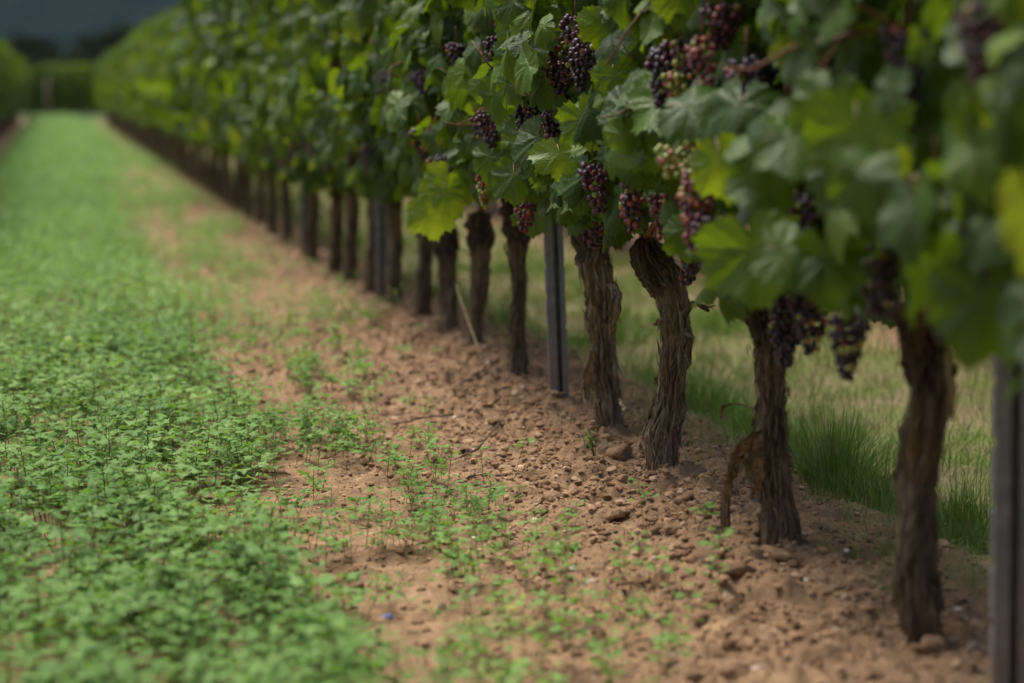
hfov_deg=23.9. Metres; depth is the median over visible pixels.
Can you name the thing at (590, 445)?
weed
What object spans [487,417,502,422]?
soil clod
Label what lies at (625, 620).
seedling
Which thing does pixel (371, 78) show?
grapevine
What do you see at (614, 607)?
seedling
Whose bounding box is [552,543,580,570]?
seedling
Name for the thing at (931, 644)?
soil clod
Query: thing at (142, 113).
grapevine
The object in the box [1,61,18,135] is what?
grapevine
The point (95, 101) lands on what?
grapevine
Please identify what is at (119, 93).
grapevine
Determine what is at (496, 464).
soil clod
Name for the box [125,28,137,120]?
grapevine
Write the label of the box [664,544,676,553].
stone
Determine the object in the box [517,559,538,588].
seedling
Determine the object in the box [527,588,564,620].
seedling
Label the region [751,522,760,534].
soil clod
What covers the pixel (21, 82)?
grapevine
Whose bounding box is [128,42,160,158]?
grapevine
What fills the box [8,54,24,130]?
grapevine
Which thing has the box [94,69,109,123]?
grapevine
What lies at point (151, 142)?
vineyard post
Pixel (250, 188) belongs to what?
vineyard post
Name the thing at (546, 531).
seedling
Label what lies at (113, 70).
grapevine
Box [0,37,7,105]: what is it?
grapevine
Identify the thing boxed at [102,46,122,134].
grapevine
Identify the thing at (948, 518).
grass tuft
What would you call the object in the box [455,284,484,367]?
dry stalk
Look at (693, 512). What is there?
soil clod
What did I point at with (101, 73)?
grapevine
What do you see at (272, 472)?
twig
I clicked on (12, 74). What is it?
grapevine
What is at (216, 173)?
grapevine
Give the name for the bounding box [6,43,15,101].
grapevine
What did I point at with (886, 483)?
grass tuft
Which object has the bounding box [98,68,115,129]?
grapevine
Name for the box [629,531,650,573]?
seedling
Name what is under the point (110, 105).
grapevine
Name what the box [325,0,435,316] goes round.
grapevine
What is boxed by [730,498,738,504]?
stone
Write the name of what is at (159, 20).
grapevine
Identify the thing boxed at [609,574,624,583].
soil clod
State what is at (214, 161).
vineyard post
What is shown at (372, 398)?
soil clod
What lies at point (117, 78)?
grapevine
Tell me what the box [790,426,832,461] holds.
grass tuft
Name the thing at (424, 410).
seedling
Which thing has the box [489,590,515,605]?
seedling
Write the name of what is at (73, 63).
grapevine
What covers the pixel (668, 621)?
seedling
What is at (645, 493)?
seedling
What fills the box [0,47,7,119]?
grapevine
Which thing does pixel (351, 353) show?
seedling
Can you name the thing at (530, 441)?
seedling
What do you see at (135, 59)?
grapevine
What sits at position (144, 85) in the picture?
grapevine
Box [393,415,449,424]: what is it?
twig
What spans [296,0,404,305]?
grapevine
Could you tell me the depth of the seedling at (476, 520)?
5.74 m
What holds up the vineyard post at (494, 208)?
on the ground at (788, 595)
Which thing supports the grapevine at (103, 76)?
on the ground at (788, 595)
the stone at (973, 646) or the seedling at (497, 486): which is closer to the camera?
the stone at (973, 646)
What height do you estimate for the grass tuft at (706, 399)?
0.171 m
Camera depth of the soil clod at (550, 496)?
6.16 m
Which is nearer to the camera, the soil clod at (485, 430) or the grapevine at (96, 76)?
the soil clod at (485, 430)
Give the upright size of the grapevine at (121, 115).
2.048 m
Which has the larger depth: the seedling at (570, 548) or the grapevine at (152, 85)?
the grapevine at (152, 85)
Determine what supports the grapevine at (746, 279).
on the ground at (788, 595)
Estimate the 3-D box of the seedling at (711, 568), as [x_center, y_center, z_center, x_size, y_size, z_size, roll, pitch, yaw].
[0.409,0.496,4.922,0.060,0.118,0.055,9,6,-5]
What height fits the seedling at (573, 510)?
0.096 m
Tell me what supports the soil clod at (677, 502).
on the ground at (788, 595)
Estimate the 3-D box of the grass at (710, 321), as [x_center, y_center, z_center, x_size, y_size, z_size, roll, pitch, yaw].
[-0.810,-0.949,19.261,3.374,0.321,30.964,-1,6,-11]
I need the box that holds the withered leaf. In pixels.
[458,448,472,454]
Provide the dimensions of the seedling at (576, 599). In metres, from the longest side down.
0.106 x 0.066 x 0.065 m
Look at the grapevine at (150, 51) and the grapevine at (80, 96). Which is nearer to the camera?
the grapevine at (150, 51)
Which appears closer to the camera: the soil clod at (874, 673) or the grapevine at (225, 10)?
the soil clod at (874, 673)
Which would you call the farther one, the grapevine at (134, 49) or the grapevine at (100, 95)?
the grapevine at (100, 95)
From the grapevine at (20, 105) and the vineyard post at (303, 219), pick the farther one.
the grapevine at (20, 105)
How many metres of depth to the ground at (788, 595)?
6.06 m
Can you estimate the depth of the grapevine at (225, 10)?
18.02 m
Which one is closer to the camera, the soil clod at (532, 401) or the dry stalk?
the soil clod at (532, 401)
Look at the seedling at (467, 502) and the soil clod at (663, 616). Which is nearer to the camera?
the soil clod at (663, 616)
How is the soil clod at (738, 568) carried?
on the ground at (788, 595)
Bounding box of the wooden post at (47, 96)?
[46,79,48,115]
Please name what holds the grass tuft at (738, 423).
on the ground at (788, 595)
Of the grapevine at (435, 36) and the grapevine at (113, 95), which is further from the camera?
the grapevine at (113, 95)
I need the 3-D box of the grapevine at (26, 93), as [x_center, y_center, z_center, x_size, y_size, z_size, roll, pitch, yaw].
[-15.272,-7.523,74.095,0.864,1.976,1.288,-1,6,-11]
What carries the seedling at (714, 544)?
on the ground at (788, 595)
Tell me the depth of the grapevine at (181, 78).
23.52 m
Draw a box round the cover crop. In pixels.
[0,113,693,682]
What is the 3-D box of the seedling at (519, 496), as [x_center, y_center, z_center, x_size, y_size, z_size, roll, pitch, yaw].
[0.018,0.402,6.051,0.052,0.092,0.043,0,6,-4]
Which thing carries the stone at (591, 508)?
on the ground at (788, 595)
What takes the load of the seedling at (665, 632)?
on the ground at (788, 595)
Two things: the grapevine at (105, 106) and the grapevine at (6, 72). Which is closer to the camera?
the grapevine at (6, 72)
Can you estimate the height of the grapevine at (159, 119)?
1.992 m
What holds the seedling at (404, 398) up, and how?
on the ground at (788, 595)
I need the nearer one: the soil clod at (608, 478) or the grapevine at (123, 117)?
the soil clod at (608, 478)
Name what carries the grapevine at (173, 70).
on the ground at (788, 595)
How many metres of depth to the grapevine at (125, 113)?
45.86 m
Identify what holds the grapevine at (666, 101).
on the ground at (788, 595)
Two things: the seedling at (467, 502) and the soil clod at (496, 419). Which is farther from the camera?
the soil clod at (496, 419)
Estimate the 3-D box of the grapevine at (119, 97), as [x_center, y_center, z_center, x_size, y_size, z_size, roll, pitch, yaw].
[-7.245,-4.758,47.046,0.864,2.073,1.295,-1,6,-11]
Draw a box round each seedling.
[327,325,346,356]
[347,349,366,357]
[374,362,394,389]
[393,345,411,360]
[396,386,415,408]
[418,395,435,428]
[424,445,446,489]
[445,496,461,512]
[451,484,467,497]
[459,493,477,512]
[461,510,482,531]
[468,441,489,484]
[474,499,490,515]
[480,523,511,548]
[483,542,505,556]
[487,488,505,502]
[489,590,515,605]
[491,476,508,502]
[493,498,513,522]
[508,437,535,469]
[509,485,526,510]
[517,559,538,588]
[522,525,540,551]
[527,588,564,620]
[528,542,561,602]
[533,518,560,550]
[533,540,563,590]
[546,612,589,674]
[551,598,578,642]
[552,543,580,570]
[554,527,579,574]
[558,506,577,530]
[564,500,584,533]
[567,577,596,624]
[580,612,611,631]
[583,636,623,665]
[593,578,618,607]
[604,594,629,612]
[607,536,632,581]
[609,609,647,647]
[610,553,643,604]
[626,590,659,638]
[626,596,650,614]
[627,477,659,523]
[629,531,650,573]
[643,546,670,600]
[648,614,671,665]
[651,630,694,662]
[663,559,694,611]
[671,583,715,648]
[688,501,719,524]
[696,527,735,589]
[702,555,728,592]
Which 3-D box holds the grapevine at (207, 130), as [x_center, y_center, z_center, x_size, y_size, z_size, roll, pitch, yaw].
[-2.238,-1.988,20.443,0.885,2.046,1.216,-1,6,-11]
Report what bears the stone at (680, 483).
on the ground at (788, 595)
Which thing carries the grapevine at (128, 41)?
on the ground at (788, 595)
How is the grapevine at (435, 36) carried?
on the ground at (788, 595)
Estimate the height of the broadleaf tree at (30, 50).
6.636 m
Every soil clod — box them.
[367,393,379,401]
[459,474,474,479]
[482,427,493,433]
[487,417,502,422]
[490,462,502,467]
[509,513,524,519]
[525,397,542,407]
[539,490,565,503]
[587,559,606,573]
[590,425,598,431]
[590,631,606,640]
[603,475,613,484]
[604,508,629,520]
[605,444,632,460]
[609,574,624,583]
[620,468,628,473]
[641,470,657,478]
[655,614,668,622]
[664,526,677,535]
[672,499,681,505]
[674,493,693,501]
[685,668,713,682]
[688,504,715,515]
[725,560,755,575]
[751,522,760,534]
[760,545,798,562]
[857,667,884,680]
[919,635,948,653]
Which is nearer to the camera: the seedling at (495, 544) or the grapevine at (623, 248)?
the seedling at (495, 544)
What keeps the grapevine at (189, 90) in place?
on the ground at (788, 595)
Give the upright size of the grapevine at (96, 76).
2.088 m
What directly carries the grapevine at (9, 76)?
on the ground at (788, 595)
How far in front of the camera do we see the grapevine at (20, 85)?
61.58 m
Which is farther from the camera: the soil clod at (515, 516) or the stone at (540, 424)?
the stone at (540, 424)
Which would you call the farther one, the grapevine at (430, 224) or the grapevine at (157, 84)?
the grapevine at (157, 84)
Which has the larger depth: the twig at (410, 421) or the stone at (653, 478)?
the twig at (410, 421)
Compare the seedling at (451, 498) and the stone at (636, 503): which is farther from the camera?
the seedling at (451, 498)
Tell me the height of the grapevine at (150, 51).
2.250 m
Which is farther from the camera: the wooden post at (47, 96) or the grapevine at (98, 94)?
the wooden post at (47, 96)
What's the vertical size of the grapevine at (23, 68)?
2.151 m
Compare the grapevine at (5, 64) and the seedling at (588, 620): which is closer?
the seedling at (588, 620)
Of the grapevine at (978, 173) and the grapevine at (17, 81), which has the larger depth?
the grapevine at (17, 81)
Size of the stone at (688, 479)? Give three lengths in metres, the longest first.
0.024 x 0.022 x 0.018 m
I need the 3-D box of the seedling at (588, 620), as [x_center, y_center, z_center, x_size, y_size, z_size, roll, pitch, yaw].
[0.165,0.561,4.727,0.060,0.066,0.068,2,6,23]
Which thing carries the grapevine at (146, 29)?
on the ground at (788, 595)
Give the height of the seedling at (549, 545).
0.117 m
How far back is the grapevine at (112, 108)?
53.72 m
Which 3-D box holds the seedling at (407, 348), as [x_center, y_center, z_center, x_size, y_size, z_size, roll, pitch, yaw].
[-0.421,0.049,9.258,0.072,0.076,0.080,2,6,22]
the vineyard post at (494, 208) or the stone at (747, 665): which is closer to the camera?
the stone at (747, 665)
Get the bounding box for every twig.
[248,470,290,474]
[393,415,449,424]
[429,474,481,486]
[455,413,506,459]
[458,367,485,385]
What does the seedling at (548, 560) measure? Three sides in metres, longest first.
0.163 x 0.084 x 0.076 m
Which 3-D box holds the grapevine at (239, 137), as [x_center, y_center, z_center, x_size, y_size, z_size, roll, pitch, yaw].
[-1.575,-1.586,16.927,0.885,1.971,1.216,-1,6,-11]
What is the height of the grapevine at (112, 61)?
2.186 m
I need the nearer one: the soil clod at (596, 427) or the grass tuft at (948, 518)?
the grass tuft at (948, 518)
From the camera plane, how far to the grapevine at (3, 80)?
42.10 m
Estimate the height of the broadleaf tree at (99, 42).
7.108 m
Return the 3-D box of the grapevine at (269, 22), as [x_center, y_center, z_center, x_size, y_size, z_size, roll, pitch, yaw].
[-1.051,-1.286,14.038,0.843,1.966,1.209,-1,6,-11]
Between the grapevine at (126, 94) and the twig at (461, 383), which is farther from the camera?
the grapevine at (126, 94)
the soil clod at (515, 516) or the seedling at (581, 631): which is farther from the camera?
the soil clod at (515, 516)
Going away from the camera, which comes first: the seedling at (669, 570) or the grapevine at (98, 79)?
the seedling at (669, 570)
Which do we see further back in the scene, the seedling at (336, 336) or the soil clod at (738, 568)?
the seedling at (336, 336)
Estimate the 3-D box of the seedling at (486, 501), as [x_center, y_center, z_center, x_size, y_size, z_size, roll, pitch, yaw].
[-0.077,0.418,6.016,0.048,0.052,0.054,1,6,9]
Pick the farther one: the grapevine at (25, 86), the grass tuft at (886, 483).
the grapevine at (25, 86)
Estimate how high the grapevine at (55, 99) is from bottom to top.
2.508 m
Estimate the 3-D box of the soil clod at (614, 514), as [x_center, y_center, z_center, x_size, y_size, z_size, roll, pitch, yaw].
[0.250,0.418,5.837,0.061,0.032,0.064,3,7,31]
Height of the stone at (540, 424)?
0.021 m
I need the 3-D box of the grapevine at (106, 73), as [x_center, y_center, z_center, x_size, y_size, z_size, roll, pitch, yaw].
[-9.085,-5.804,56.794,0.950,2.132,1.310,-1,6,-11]
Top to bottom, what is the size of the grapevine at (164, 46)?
2.148 m
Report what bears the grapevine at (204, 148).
on the ground at (788, 595)
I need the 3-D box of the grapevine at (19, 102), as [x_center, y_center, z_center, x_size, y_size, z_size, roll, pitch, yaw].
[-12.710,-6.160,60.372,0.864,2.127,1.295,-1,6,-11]
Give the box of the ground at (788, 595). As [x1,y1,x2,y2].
[0,111,994,682]
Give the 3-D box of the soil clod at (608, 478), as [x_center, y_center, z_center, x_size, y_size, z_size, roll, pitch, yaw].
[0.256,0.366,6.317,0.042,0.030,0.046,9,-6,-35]
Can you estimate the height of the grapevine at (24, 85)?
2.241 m
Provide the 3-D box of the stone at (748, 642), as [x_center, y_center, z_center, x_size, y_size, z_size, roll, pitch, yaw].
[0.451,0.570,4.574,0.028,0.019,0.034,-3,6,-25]
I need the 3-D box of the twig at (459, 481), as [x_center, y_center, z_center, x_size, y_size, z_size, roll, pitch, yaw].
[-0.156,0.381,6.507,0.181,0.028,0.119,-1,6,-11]
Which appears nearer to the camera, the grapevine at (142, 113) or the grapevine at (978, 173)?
the grapevine at (978, 173)
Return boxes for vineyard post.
[150,128,152,153]
[161,131,163,160]
[213,148,215,172]
[244,163,251,202]
[300,179,307,255]
[374,183,387,298]
[491,199,497,216]
[543,218,568,396]
[989,355,1023,682]
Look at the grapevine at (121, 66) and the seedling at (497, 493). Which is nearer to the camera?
the seedling at (497, 493)
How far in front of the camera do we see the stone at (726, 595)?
4.97 m
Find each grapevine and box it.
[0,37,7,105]
[0,45,5,116]
[0,47,7,106]
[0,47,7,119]
[0,59,18,136]
[1,54,11,119]
[1,56,10,117]
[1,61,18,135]
[2,41,8,105]
[3,56,19,135]
[4,59,19,134]
[5,43,14,111]
[5,48,12,117]
[5,61,21,131]
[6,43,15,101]
[6,52,22,132]
[7,54,14,117]
[8,51,15,114]
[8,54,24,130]
[8,72,23,129]
[9,55,17,115]
[10,53,24,128]
[11,60,18,114]
[12,59,25,126]
[12,67,26,124]
[12,71,26,127]
[14,69,28,121]
[14,74,27,125]
[17,63,30,114]
[18,58,30,122]
[18,59,23,108]
[18,64,45,120]
[20,68,44,117]
[38,64,73,115]
[40,62,70,115]
[67,64,100,117]
[68,60,97,117]
[94,66,107,124]
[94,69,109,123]
[95,64,111,125]
[96,58,112,127]
[97,67,113,127]
[98,61,114,128]
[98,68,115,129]
[100,52,106,108]
[101,47,118,118]
[101,53,117,131]
[101,59,116,130]
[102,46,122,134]
[102,59,120,133]
[103,59,118,132]
[104,51,122,134]
[105,49,125,134]
[106,60,126,137]
[107,54,123,135]
[107,57,128,138]
[108,57,128,138]
[109,44,130,138]
[111,44,134,142]
[111,52,131,141]
[113,40,136,143]
[114,41,137,144]
[114,60,133,141]
[117,39,143,148]
[117,51,139,145]
[120,43,141,147]
[121,31,147,150]
[122,43,146,150]
[123,60,150,152]
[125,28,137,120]
[125,33,154,155]
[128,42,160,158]
[131,28,143,122]
[131,38,157,157]
[135,19,165,162]
[137,40,168,164]
[138,24,171,165]
[140,28,173,167]
[144,9,178,170]
[148,24,186,175]
[149,15,183,173]
[150,27,190,179]
[154,21,195,181]
[157,4,201,185]
[162,20,208,189]
[164,1,212,191]
[168,0,220,196]
[173,0,225,200]
[179,0,233,206]
[186,0,243,210]
[193,0,253,217]
[201,0,265,222]
[210,0,278,233]
[221,0,295,242]
[241,0,321,259]
[257,0,359,273]
[274,0,360,280]
[289,0,375,293]
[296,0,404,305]
[323,0,460,334]
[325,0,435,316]
[372,0,500,344]
[385,0,538,376]
[441,0,655,430]
[490,0,763,470]
[572,0,941,545]
[612,244,625,251]
[678,0,1022,644]
[873,0,1023,403]
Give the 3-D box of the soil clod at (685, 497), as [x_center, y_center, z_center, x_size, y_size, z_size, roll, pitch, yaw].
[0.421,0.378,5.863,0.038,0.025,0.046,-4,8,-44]
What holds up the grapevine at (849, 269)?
on the ground at (788, 595)
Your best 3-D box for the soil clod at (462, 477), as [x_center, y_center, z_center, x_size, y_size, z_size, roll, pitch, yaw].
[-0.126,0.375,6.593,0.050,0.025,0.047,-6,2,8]
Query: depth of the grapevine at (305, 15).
12.40 m
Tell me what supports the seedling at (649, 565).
on the ground at (788, 595)
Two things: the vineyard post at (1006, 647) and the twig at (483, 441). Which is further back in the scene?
the twig at (483, 441)
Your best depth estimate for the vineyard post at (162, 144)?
36.94 m
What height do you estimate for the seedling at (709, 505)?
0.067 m
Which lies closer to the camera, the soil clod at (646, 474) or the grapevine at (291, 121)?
the soil clod at (646, 474)
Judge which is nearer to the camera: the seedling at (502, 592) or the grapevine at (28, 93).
the seedling at (502, 592)
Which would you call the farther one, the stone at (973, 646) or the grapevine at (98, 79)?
the grapevine at (98, 79)
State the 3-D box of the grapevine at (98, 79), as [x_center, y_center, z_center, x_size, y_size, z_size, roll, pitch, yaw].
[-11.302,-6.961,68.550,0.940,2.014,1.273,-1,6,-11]
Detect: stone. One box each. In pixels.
[473,407,480,412]
[536,421,544,427]
[571,476,581,481]
[588,504,596,512]
[633,499,644,507]
[649,476,657,481]
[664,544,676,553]
[677,481,683,486]
[677,487,686,492]
[683,477,691,482]
[685,555,696,561]
[698,490,708,494]
[722,591,735,599]
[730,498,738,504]
[742,637,754,648]
[743,660,757,671]
[966,642,978,650]
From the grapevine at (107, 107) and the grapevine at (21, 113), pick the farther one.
the grapevine at (21, 113)
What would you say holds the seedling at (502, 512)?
on the ground at (788, 595)
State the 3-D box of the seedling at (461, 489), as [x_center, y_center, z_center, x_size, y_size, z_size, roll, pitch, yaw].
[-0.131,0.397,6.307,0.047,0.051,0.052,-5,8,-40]
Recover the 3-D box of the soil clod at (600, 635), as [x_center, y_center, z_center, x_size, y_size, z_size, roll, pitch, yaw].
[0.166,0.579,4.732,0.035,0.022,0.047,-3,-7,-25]
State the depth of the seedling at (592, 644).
4.47 m
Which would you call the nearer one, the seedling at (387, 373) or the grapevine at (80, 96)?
the seedling at (387, 373)
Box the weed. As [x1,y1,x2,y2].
[581,421,597,455]
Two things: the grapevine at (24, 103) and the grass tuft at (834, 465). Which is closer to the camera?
the grass tuft at (834, 465)
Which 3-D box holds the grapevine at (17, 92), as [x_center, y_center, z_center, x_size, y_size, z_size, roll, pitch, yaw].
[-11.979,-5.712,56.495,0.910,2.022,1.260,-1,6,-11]
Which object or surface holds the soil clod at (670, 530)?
on the ground at (788, 595)
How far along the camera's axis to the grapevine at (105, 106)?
64.62 m
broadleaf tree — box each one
[3,28,67,68]
[52,18,139,64]
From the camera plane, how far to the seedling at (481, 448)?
6.46 m
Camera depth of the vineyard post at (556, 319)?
7.77 m
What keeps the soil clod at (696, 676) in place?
on the ground at (788, 595)
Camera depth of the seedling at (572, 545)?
5.34 m
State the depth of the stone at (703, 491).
5.96 m
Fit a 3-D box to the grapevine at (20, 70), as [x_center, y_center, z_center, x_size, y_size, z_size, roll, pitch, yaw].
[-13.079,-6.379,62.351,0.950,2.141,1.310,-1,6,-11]
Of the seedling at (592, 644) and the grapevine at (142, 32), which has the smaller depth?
the seedling at (592, 644)
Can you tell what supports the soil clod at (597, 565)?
on the ground at (788, 595)
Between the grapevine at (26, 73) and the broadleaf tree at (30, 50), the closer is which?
the grapevine at (26, 73)
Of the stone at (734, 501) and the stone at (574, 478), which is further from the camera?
the stone at (574, 478)
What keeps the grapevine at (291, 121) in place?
on the ground at (788, 595)
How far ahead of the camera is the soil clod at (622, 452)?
6.71 m
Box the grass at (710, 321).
[208,161,994,636]
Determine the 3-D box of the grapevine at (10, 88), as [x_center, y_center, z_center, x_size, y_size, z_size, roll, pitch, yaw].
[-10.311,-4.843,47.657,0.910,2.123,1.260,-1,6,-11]
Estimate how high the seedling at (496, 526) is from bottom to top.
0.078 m
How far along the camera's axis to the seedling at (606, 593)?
4.92 m
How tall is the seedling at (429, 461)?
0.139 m
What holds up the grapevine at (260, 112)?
on the ground at (788, 595)
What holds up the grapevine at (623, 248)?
on the ground at (788, 595)
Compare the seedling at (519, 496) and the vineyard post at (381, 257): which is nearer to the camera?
the seedling at (519, 496)
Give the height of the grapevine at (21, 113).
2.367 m
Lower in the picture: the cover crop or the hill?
the cover crop
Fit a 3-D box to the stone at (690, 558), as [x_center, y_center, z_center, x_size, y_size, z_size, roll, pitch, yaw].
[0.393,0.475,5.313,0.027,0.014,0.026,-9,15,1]
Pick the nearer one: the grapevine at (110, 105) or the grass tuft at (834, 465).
the grass tuft at (834, 465)
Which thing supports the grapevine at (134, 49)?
on the ground at (788, 595)
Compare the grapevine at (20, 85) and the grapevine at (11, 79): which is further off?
the grapevine at (20, 85)
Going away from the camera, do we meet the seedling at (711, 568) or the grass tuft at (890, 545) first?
the seedling at (711, 568)
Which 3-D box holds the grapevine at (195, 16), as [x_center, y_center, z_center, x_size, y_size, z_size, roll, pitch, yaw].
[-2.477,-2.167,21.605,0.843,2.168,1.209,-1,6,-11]
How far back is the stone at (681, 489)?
6.08 m
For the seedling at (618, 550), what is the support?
on the ground at (788, 595)
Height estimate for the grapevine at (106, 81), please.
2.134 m
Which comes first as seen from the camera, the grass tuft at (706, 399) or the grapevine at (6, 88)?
the grass tuft at (706, 399)
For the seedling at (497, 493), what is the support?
on the ground at (788, 595)
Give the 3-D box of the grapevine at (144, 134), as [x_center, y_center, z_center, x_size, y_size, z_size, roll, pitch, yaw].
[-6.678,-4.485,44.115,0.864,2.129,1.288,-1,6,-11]
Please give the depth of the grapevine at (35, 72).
86.11 m
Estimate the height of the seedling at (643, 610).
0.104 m
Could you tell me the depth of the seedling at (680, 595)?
4.59 m
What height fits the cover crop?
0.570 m
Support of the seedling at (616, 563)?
on the ground at (788, 595)
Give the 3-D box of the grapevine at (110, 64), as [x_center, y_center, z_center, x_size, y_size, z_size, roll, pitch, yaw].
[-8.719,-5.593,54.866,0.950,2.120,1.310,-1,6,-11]
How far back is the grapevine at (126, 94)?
42.20 m
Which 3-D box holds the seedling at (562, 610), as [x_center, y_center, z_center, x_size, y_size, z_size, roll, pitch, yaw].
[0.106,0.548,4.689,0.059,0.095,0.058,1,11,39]
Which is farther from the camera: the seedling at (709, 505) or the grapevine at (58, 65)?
the grapevine at (58, 65)
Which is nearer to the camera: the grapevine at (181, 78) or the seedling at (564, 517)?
the seedling at (564, 517)
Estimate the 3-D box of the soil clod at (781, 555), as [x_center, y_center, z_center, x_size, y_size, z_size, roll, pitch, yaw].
[0.584,0.473,5.302,0.094,0.040,0.087,18,1,24]
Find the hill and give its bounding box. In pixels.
[0,0,180,61]
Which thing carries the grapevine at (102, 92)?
on the ground at (788, 595)
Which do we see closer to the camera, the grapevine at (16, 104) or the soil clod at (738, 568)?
the soil clod at (738, 568)
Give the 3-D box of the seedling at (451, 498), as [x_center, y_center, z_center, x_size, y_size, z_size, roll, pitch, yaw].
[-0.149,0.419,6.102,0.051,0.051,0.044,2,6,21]
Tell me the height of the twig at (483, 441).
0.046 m
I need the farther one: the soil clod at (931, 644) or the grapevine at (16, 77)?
the grapevine at (16, 77)
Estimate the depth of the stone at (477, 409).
7.58 m
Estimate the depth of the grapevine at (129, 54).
40.18 m
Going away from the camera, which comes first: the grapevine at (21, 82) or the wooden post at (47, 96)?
the grapevine at (21, 82)
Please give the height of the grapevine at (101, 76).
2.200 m
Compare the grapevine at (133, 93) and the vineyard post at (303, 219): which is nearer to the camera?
the vineyard post at (303, 219)
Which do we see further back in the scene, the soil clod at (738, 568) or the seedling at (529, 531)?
the seedling at (529, 531)
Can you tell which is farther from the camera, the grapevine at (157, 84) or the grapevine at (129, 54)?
the grapevine at (129, 54)
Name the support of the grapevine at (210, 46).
on the ground at (788, 595)
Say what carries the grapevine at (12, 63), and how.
on the ground at (788, 595)
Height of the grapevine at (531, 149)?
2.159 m
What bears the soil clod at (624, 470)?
on the ground at (788, 595)
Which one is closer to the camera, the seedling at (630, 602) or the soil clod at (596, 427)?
the seedling at (630, 602)
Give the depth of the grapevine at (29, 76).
80.00 m
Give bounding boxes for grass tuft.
[686,379,754,422]
[697,391,949,501]
[712,413,755,432]
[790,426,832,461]
[826,446,898,518]
[844,461,993,554]
[871,533,949,567]

